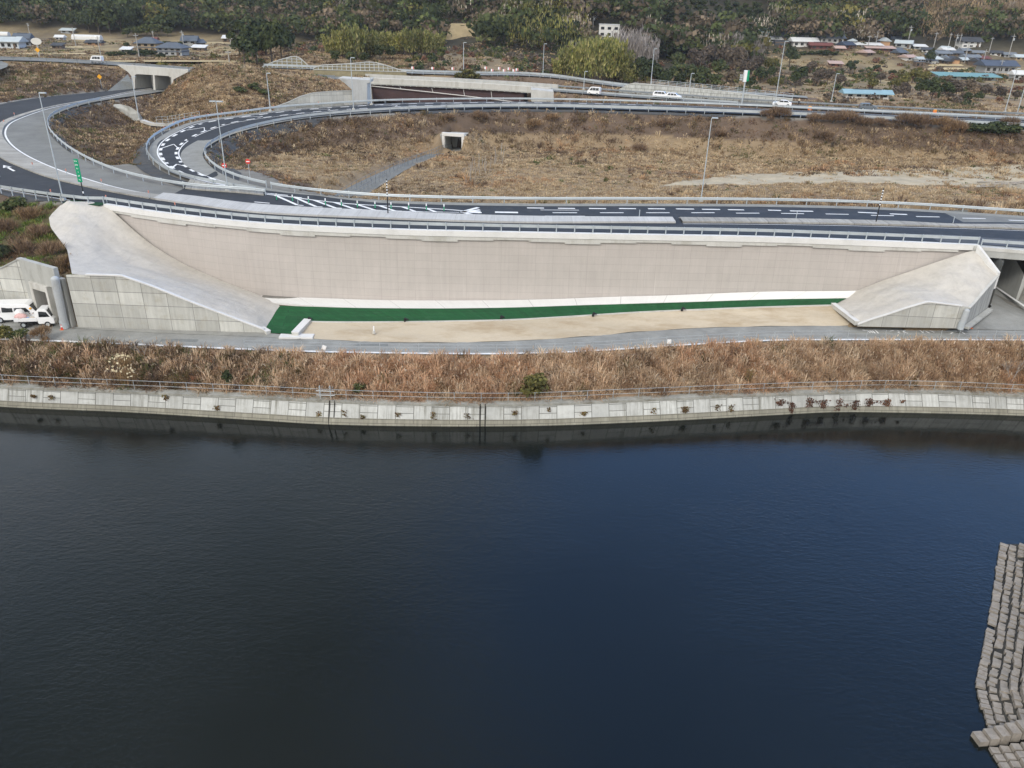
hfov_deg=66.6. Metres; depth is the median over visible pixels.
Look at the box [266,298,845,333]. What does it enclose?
weed sheet
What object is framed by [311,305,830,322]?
yard edging
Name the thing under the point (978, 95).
tree
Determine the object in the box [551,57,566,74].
tree
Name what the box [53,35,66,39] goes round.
house
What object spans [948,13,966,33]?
tree
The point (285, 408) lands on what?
pond wall
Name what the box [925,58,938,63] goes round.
house
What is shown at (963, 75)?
house
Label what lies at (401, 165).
fence
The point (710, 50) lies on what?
tree
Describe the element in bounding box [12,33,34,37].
house
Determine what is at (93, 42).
house
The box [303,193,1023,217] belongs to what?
shoulder
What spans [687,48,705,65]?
tree
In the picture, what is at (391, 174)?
sunken lane
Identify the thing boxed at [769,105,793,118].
bush
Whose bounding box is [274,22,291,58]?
tree
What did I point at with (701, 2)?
bush
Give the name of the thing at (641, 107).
guardrail
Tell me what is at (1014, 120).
bush
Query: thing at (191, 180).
kerb
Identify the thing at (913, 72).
tree
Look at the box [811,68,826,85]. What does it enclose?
tree
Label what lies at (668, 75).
tree
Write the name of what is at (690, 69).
tree
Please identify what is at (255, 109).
guardrail
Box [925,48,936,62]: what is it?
tree
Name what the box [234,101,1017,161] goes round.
dry grass
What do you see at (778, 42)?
house
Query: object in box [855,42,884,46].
house
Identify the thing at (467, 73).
bush
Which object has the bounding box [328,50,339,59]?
tree
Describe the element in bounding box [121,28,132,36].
tree
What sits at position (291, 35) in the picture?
tree
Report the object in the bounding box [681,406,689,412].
weed tuft
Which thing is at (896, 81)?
tree
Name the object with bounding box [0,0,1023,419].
ground
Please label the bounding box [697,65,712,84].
tree
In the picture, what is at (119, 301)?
panel retaining wall
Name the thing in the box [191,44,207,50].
house
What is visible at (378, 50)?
tree
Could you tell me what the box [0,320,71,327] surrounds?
forecourt
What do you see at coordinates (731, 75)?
tree
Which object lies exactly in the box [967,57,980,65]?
house
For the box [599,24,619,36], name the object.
house
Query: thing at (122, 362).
pampas grass
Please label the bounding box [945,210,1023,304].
road bridge
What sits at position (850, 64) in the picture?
tree
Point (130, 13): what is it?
tree
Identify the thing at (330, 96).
panel retaining wall
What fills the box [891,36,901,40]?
house
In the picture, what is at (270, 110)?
street lamp
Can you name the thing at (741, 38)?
tree
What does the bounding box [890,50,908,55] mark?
house
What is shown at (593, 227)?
guardrail
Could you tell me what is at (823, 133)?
bush
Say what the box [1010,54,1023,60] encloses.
house
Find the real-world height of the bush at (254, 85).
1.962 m
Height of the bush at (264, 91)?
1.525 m
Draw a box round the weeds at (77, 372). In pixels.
[0,338,299,389]
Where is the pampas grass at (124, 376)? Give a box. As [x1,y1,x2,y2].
[106,365,138,384]
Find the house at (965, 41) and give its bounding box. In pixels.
[954,36,983,47]
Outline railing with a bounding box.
[1,374,1019,400]
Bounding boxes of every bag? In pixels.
[14,309,24,314]
[14,313,26,318]
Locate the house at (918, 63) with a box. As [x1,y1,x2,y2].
[913,61,925,66]
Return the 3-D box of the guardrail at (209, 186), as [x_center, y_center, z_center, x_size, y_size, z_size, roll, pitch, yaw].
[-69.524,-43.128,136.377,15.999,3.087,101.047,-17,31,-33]
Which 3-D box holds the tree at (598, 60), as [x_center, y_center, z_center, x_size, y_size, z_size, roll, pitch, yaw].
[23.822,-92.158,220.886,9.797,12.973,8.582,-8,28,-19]
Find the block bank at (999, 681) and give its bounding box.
[971,542,1023,767]
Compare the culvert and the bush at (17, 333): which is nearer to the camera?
the bush at (17, 333)
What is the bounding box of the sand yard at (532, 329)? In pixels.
[302,306,850,342]
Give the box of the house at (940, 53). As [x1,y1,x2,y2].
[932,50,953,56]
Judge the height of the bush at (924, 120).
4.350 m
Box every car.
[90,56,103,63]
[652,91,666,97]
[666,92,681,99]
[772,100,791,105]
[858,103,876,109]
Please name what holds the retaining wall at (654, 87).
on the ground at (44, 32)
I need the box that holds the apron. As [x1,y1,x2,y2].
[266,291,855,307]
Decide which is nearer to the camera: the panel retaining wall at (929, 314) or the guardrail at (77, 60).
the panel retaining wall at (929, 314)
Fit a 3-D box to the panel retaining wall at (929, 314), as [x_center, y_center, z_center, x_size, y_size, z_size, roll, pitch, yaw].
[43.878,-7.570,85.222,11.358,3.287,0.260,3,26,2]
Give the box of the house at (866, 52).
[856,49,875,56]
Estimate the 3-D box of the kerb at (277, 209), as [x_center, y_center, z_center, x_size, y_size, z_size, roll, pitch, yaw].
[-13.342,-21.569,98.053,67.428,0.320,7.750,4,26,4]
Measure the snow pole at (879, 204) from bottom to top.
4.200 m
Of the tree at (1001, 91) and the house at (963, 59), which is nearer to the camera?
the tree at (1001, 91)
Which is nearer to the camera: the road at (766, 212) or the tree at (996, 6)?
the road at (766, 212)
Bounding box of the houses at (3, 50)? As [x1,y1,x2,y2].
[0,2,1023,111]
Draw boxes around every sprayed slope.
[49,201,278,326]
[837,251,995,321]
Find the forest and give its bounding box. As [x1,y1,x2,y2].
[0,0,1023,63]
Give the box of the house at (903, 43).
[894,39,913,48]
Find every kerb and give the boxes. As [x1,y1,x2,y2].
[0,88,158,199]
[154,193,675,222]
[185,178,263,195]
[263,326,270,334]
[291,318,310,335]
[679,217,1023,229]
[831,303,859,324]
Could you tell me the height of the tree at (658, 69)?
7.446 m
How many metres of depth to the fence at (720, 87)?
202.07 m
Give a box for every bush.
[0,196,25,212]
[0,215,18,231]
[0,244,16,259]
[0,324,12,338]
[3,237,37,256]
[8,328,28,341]
[11,204,43,221]
[18,222,51,240]
[27,324,52,342]
[31,237,66,256]
[47,253,77,274]
[105,51,116,55]
[116,51,126,55]
[124,50,137,54]
[137,49,148,55]
[146,50,157,54]
[156,53,164,57]
[221,370,232,383]
[233,86,246,91]
[247,82,259,89]
[257,89,270,93]
[352,382,365,392]
[441,113,455,120]
[454,72,464,77]
[461,68,475,78]
[472,109,488,118]
[518,372,550,397]
[525,117,542,127]
[542,113,559,120]
[630,143,648,150]
[653,117,673,126]
[693,3,703,9]
[697,0,707,4]
[709,1,717,5]
[713,5,721,10]
[713,128,728,136]
[724,5,733,10]
[735,5,743,11]
[736,11,746,17]
[744,7,753,12]
[747,11,757,17]
[752,1,762,7]
[753,6,762,13]
[758,12,767,18]
[758,108,777,119]
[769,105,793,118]
[806,112,827,122]
[814,130,834,141]
[815,50,824,54]
[821,110,844,122]
[822,50,831,55]
[837,108,861,123]
[854,115,873,125]
[872,116,894,126]
[888,111,916,125]
[905,113,933,128]
[930,115,955,130]
[943,116,968,132]
[963,126,974,131]
[968,122,989,132]
[981,123,1004,132]
[988,121,1007,125]
[995,125,1012,133]
[999,115,1021,124]
[1008,124,1023,132]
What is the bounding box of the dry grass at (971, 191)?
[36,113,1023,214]
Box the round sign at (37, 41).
[31,38,41,54]
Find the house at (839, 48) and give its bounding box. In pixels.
[831,46,846,50]
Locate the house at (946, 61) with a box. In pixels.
[940,58,953,63]
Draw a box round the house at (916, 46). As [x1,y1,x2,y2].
[912,44,928,48]
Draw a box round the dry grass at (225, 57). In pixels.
[0,48,433,160]
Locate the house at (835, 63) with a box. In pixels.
[827,60,843,66]
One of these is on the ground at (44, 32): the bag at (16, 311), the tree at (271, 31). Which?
the tree at (271, 31)
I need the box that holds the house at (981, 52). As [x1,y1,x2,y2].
[971,50,984,55]
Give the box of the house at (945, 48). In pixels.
[937,47,955,50]
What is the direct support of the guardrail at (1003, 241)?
on the road bridge
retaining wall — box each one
[0,258,28,298]
[66,273,263,332]
[103,203,977,299]
[274,90,352,109]
[619,83,792,102]
[857,301,968,327]
[964,275,998,329]
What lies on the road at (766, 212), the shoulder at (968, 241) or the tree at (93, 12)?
the shoulder at (968, 241)
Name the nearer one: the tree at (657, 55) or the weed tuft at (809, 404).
the weed tuft at (809, 404)
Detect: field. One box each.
[18,53,85,53]
[50,46,93,47]
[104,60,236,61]
[177,42,229,43]
[928,68,966,69]
[929,64,962,65]
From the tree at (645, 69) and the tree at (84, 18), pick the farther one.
the tree at (84, 18)
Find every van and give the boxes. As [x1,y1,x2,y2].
[0,299,36,322]
[587,87,600,94]
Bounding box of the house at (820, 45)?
[807,42,833,48]
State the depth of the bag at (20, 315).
83.89 m
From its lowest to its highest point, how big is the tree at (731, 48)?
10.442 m
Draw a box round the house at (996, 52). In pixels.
[989,50,1003,55]
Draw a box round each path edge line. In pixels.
[0,338,1023,353]
[996,286,1023,305]
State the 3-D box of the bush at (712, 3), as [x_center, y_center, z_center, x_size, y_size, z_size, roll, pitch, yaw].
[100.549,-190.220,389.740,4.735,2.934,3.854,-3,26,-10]
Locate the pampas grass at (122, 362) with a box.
[106,352,142,370]
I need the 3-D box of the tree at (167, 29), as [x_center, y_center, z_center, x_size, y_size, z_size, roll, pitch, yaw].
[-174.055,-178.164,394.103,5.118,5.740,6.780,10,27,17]
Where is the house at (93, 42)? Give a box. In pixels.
[84,39,105,45]
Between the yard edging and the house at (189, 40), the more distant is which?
the house at (189, 40)
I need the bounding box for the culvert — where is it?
[440,132,467,150]
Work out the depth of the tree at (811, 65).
301.73 m
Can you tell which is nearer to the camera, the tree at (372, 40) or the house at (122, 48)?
the tree at (372, 40)
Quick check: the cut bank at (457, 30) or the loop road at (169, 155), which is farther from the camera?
the cut bank at (457, 30)
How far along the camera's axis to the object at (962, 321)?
84.57 m
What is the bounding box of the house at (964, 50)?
[956,48,971,52]
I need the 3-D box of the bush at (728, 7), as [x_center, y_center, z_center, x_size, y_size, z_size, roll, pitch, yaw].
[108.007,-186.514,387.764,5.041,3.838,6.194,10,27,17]
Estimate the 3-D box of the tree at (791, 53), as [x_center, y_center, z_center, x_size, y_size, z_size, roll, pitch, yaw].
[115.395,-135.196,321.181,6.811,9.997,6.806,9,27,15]
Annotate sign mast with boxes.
[740,70,749,103]
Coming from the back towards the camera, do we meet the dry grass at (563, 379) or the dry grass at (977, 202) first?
the dry grass at (977, 202)
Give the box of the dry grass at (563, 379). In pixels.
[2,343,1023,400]
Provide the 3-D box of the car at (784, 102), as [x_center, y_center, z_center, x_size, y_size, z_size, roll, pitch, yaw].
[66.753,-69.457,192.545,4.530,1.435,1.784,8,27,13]
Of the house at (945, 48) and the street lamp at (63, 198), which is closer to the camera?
the street lamp at (63, 198)
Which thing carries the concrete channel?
on the ground at (44, 32)
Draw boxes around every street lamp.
[38,92,65,200]
[131,76,140,119]
[209,100,230,189]
[266,73,271,111]
[350,57,354,109]
[370,77,373,104]
[463,42,466,69]
[698,117,717,201]
[774,41,788,104]
[1003,68,1020,111]
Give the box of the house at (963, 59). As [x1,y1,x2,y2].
[959,57,968,62]
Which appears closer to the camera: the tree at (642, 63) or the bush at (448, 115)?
the bush at (448, 115)
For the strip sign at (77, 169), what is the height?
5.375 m
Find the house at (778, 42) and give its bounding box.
[773,40,790,44]
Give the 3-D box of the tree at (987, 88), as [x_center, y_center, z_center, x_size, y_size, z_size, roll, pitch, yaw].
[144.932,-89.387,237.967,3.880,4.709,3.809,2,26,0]
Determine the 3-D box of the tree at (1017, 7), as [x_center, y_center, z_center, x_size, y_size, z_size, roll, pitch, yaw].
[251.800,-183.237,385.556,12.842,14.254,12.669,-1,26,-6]
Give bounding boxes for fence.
[156,111,199,122]
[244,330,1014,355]
[336,145,449,195]
[346,144,451,195]
[447,78,550,87]
[651,79,792,98]
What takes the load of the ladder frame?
on the pond wall at (285, 408)
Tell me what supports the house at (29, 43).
on the ground at (44, 32)
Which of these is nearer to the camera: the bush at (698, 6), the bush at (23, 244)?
the bush at (23, 244)
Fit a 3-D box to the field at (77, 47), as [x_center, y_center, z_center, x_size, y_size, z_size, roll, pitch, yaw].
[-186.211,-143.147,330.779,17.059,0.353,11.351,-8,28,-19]
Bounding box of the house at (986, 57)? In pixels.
[980,56,991,59]
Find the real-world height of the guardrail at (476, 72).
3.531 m
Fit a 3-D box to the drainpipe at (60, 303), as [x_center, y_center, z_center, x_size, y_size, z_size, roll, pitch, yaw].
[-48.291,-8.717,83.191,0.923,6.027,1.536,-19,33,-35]
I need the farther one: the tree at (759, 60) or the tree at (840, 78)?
the tree at (759, 60)
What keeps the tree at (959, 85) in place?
on the ground at (44, 32)
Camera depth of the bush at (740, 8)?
389.75 m
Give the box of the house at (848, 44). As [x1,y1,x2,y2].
[835,41,855,49]
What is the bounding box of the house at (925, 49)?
[921,47,933,51]
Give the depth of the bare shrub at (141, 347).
78.96 m
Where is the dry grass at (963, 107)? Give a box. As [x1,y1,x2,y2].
[454,76,1023,115]
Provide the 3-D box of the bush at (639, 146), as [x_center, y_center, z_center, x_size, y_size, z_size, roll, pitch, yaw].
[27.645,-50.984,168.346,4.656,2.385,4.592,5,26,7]
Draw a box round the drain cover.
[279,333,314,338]
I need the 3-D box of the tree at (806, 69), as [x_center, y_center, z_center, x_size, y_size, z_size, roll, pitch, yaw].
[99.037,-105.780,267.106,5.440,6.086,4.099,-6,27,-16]
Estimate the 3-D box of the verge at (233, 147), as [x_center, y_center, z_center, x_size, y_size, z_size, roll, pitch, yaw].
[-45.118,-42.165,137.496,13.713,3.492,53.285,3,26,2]
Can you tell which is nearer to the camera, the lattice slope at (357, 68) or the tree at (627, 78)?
the lattice slope at (357, 68)
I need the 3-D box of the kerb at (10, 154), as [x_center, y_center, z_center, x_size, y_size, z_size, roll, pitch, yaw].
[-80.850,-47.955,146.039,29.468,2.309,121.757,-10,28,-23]
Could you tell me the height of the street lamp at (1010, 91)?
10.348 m
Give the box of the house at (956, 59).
[949,56,961,63]
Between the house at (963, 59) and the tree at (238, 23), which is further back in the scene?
the house at (963, 59)
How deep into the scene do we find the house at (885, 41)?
362.10 m
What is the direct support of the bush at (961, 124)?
on the ground at (44, 32)
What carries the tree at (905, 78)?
on the ground at (44, 32)
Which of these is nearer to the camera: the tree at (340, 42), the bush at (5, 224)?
the bush at (5, 224)
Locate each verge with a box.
[0,190,65,201]
[49,104,91,151]
[133,130,187,186]
[206,117,326,180]
[397,109,745,116]
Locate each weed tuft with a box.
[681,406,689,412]
[774,398,792,405]
[789,403,796,413]
[806,397,822,407]
[819,399,830,408]
[834,398,850,410]
[851,400,859,409]
[864,398,881,406]
[882,398,892,405]
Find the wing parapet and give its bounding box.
[975,245,999,288]
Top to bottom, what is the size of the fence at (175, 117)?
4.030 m
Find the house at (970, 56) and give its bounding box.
[957,54,981,58]
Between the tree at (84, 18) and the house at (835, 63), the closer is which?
the house at (835, 63)
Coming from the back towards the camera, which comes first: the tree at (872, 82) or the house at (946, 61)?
the house at (946, 61)
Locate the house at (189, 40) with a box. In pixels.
[180,35,199,46]
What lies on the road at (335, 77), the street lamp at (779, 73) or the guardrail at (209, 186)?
the street lamp at (779, 73)
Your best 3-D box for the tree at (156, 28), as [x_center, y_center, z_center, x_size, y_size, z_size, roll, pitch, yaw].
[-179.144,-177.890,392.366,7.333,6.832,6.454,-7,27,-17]
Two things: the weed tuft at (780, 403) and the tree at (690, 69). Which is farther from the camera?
the tree at (690, 69)
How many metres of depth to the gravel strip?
84.19 m
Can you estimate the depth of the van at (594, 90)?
204.30 m
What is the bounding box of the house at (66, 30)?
[58,28,76,33]
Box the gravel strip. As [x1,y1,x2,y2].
[74,327,300,338]
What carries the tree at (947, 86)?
on the ground at (44, 32)
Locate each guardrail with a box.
[0,56,334,76]
[0,185,980,244]
[47,97,265,194]
[146,97,1023,191]
[204,105,446,187]
[264,64,627,86]
[270,182,1023,213]
[447,103,1023,125]
[551,88,737,105]
[558,85,1023,115]
[980,239,1023,247]
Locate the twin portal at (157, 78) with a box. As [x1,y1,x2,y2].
[108,64,189,90]
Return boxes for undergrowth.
[135,0,1023,108]
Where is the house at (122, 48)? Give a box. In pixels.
[119,46,133,52]
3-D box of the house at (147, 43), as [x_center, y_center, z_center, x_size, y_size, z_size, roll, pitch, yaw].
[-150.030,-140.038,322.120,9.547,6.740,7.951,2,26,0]
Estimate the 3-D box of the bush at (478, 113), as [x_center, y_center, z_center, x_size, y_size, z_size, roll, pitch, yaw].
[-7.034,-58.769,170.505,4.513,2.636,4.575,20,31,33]
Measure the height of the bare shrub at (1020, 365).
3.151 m
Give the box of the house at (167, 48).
[154,41,191,55]
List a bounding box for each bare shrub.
[129,341,149,358]
[1002,360,1023,380]
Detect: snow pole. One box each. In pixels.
[386,179,388,212]
[875,188,883,221]
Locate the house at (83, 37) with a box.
[71,34,102,39]
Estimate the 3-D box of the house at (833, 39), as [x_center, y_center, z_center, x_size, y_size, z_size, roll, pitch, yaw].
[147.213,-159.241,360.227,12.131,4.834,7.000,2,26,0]
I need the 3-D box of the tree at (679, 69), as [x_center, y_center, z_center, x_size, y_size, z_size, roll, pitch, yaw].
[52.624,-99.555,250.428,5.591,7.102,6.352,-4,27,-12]
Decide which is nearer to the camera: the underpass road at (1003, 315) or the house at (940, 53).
the underpass road at (1003, 315)
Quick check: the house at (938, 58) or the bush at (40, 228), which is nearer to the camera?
the bush at (40, 228)
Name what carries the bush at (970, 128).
on the ground at (44, 32)
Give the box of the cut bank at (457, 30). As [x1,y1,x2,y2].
[446,23,474,39]
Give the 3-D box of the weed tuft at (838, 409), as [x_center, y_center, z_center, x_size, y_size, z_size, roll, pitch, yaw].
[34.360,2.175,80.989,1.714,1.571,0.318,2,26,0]
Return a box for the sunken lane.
[335,147,460,196]
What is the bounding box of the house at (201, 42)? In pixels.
[195,39,206,44]
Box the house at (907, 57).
[897,54,917,60]
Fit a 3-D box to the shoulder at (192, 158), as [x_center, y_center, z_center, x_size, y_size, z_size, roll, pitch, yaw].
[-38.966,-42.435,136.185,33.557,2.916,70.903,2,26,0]
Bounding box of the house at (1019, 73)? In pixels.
[1007,70,1023,79]
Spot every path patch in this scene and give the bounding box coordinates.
[160,339,197,341]
[356,343,387,345]
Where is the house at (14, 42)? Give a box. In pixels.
[0,36,28,48]
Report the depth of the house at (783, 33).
362.99 m
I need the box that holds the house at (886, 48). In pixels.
[864,46,896,51]
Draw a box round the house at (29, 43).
[25,38,34,45]
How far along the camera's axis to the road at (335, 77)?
201.07 m
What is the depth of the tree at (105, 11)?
389.92 m
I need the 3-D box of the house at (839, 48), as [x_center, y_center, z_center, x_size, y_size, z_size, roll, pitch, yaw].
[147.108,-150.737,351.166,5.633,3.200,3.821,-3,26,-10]
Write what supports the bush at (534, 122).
on the ground at (44, 32)
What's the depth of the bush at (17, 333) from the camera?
81.14 m
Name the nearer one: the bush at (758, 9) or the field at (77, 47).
the field at (77, 47)
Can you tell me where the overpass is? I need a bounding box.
[339,74,558,104]
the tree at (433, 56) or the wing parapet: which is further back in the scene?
the tree at (433, 56)
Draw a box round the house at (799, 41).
[788,37,819,46]
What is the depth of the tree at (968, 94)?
230.63 m
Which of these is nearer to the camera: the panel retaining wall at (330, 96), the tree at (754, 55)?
the panel retaining wall at (330, 96)
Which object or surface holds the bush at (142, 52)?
on the ground at (44, 32)
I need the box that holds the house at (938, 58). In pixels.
[926,56,942,62]
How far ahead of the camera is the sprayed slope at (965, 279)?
88.76 m
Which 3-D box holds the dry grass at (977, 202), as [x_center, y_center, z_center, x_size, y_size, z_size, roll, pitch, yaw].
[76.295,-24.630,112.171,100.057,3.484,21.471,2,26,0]
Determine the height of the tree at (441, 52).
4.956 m
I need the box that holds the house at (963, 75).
[930,71,1002,80]
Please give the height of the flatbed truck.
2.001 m
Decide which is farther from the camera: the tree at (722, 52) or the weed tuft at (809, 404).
the tree at (722, 52)
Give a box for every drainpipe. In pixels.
[51,276,69,328]
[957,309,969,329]
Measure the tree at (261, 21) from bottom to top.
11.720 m
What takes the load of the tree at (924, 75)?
on the ground at (44, 32)
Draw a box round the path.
[4,325,1023,354]
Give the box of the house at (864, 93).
[839,88,894,98]
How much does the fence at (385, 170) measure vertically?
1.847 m
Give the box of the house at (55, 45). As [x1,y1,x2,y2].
[49,42,65,48]
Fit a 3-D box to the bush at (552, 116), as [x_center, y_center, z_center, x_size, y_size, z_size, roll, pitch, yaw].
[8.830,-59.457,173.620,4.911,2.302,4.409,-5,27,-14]
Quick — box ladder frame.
[316,385,334,398]
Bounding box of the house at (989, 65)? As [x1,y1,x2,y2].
[973,59,1020,72]
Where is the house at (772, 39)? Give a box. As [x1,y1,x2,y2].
[766,36,783,41]
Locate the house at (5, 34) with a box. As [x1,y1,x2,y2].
[0,32,10,35]
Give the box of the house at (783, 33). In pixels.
[781,31,803,37]
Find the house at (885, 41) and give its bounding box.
[877,37,891,45]
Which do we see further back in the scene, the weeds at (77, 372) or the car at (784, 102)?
the car at (784, 102)
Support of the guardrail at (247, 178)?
on the verge at (233, 147)
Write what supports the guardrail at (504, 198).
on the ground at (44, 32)
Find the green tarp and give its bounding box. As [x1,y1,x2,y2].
[63,200,105,205]
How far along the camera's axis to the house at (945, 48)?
359.84 m
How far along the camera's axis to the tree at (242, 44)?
212.84 m
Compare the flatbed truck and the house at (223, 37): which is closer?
the flatbed truck
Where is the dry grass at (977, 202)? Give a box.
[685,194,1023,215]
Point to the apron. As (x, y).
(350, 303)
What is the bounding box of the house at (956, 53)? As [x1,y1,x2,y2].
[950,50,963,55]
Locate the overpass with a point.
(394, 87)
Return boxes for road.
[0,58,1023,119]
[0,61,7,68]
[0,89,159,208]
[2,90,181,193]
[147,171,1023,247]
[157,101,1023,183]
[268,67,807,97]
[964,287,1023,330]
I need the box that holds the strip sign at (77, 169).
[73,159,84,201]
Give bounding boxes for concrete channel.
[113,104,178,126]
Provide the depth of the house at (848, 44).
352.59 m
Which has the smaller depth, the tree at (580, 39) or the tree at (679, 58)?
the tree at (580, 39)
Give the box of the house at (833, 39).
[816,34,846,42]
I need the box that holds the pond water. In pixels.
[0,407,1023,767]
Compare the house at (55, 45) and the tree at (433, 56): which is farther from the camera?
the house at (55, 45)
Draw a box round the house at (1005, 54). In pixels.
[1002,52,1016,57]
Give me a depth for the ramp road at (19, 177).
111.13 m
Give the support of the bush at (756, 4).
on the ground at (44, 32)
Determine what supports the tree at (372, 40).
on the ground at (44, 32)
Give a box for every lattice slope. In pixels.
[262,56,311,69]
[313,62,406,76]
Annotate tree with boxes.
[76,10,91,32]
[87,2,104,33]
[88,0,108,26]
[99,4,118,33]
[105,1,130,31]
[120,5,137,31]
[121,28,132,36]
[132,26,142,36]
[137,23,150,33]
[149,23,162,36]
[162,26,173,35]
[226,34,239,55]
[227,30,257,63]
[232,18,259,57]
[240,22,265,64]
[255,18,267,54]
[256,21,283,61]
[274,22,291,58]
[280,23,294,47]
[320,34,337,52]
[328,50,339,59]
[330,29,351,57]
[341,21,367,59]
[345,50,356,62]
[357,52,369,61]
[359,28,379,56]
[372,44,385,54]
[377,29,394,50]
[385,30,407,53]
[385,46,395,58]
[400,26,421,55]
[416,27,432,54]
[426,53,438,61]
[431,31,446,50]
[436,46,446,60]
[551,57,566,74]
[557,43,579,75]
[568,38,596,79]
[576,35,602,72]
[581,35,615,81]
[591,34,622,76]
[600,34,627,81]
[611,24,649,62]
[612,50,636,82]
[619,61,641,83]
[624,28,660,62]
[628,61,643,76]
[635,57,656,83]
[644,44,659,62]
[649,63,663,83]
[656,66,676,84]
[669,62,686,82]
[670,51,686,63]
[674,72,686,85]
[682,63,698,83]
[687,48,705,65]
[694,72,706,87]
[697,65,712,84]
[701,43,717,66]
[708,73,723,88]
[711,59,729,73]
[713,39,737,64]
[716,43,730,71]
[722,31,742,62]
[723,69,738,81]
[725,44,746,71]
[738,58,756,74]
[743,40,763,60]
[745,76,756,85]
[753,66,767,82]
[754,55,764,67]
[756,34,767,55]
[764,57,780,66]
[766,63,780,74]
[769,77,784,88]
[784,43,799,66]
[789,65,805,87]
[798,66,808,82]
[806,61,817,73]
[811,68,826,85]
[823,69,833,81]
[836,74,846,84]
[845,60,858,69]
[867,77,878,87]
[877,73,886,82]
[888,77,900,88]
[899,81,911,97]
[900,73,911,81]
[905,67,923,82]
[913,77,930,94]
[915,70,931,79]
[923,77,942,100]
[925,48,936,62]
[940,75,952,83]
[940,79,955,95]
[944,0,964,11]
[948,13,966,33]
[950,78,966,95]
[958,6,980,30]
[964,78,976,91]
[964,92,973,97]
[969,3,993,28]
[973,91,983,100]
[979,84,992,97]
[985,0,1005,20]
[993,85,1008,97]
[996,0,1021,14]
[1011,0,1023,14]
[1011,90,1021,100]
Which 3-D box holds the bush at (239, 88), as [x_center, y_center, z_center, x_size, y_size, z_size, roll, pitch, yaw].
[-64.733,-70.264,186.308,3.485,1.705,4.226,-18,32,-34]
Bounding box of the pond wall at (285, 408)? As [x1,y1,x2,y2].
[0,382,1023,426]
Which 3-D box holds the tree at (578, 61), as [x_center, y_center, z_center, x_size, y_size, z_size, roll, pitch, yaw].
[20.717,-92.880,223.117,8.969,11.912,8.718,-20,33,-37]
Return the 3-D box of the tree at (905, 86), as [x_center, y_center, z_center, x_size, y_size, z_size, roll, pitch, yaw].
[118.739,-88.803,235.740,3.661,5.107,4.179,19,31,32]
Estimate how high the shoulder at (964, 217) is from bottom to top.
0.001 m
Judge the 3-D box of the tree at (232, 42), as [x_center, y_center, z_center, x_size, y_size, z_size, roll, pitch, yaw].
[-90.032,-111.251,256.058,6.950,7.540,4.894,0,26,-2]
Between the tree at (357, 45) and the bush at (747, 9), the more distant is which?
the bush at (747, 9)
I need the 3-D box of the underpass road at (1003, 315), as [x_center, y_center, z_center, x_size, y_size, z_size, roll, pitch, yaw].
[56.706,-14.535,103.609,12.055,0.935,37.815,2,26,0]
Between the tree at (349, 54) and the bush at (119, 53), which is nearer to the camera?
the tree at (349, 54)
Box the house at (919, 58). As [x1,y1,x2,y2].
[913,57,925,60]
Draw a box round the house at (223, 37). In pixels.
[221,35,233,41]
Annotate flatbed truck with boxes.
[13,305,56,327]
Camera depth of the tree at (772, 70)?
274.10 m
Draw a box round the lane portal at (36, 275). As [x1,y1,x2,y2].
[16,257,76,326]
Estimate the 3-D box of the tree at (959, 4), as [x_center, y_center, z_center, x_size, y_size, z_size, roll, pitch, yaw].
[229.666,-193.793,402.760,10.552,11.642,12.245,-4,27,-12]
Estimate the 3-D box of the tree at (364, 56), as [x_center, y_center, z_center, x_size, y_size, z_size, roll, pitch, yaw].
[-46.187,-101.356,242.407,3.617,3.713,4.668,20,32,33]
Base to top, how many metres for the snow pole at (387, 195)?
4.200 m
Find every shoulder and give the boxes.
[150,103,376,182]
[181,110,405,194]
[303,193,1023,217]
[927,234,1023,246]
[946,213,1023,222]
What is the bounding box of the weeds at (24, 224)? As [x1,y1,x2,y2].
[0,195,76,327]
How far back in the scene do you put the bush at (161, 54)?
294.45 m
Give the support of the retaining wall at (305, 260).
on the ground at (44, 32)
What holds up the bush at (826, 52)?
on the ground at (44, 32)
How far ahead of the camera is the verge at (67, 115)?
159.22 m
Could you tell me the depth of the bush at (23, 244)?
90.35 m
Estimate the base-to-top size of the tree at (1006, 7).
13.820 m
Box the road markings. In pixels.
[1,89,1023,333]
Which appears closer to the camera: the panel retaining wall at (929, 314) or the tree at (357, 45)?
the panel retaining wall at (929, 314)
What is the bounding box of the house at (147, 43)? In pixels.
[133,36,163,50]

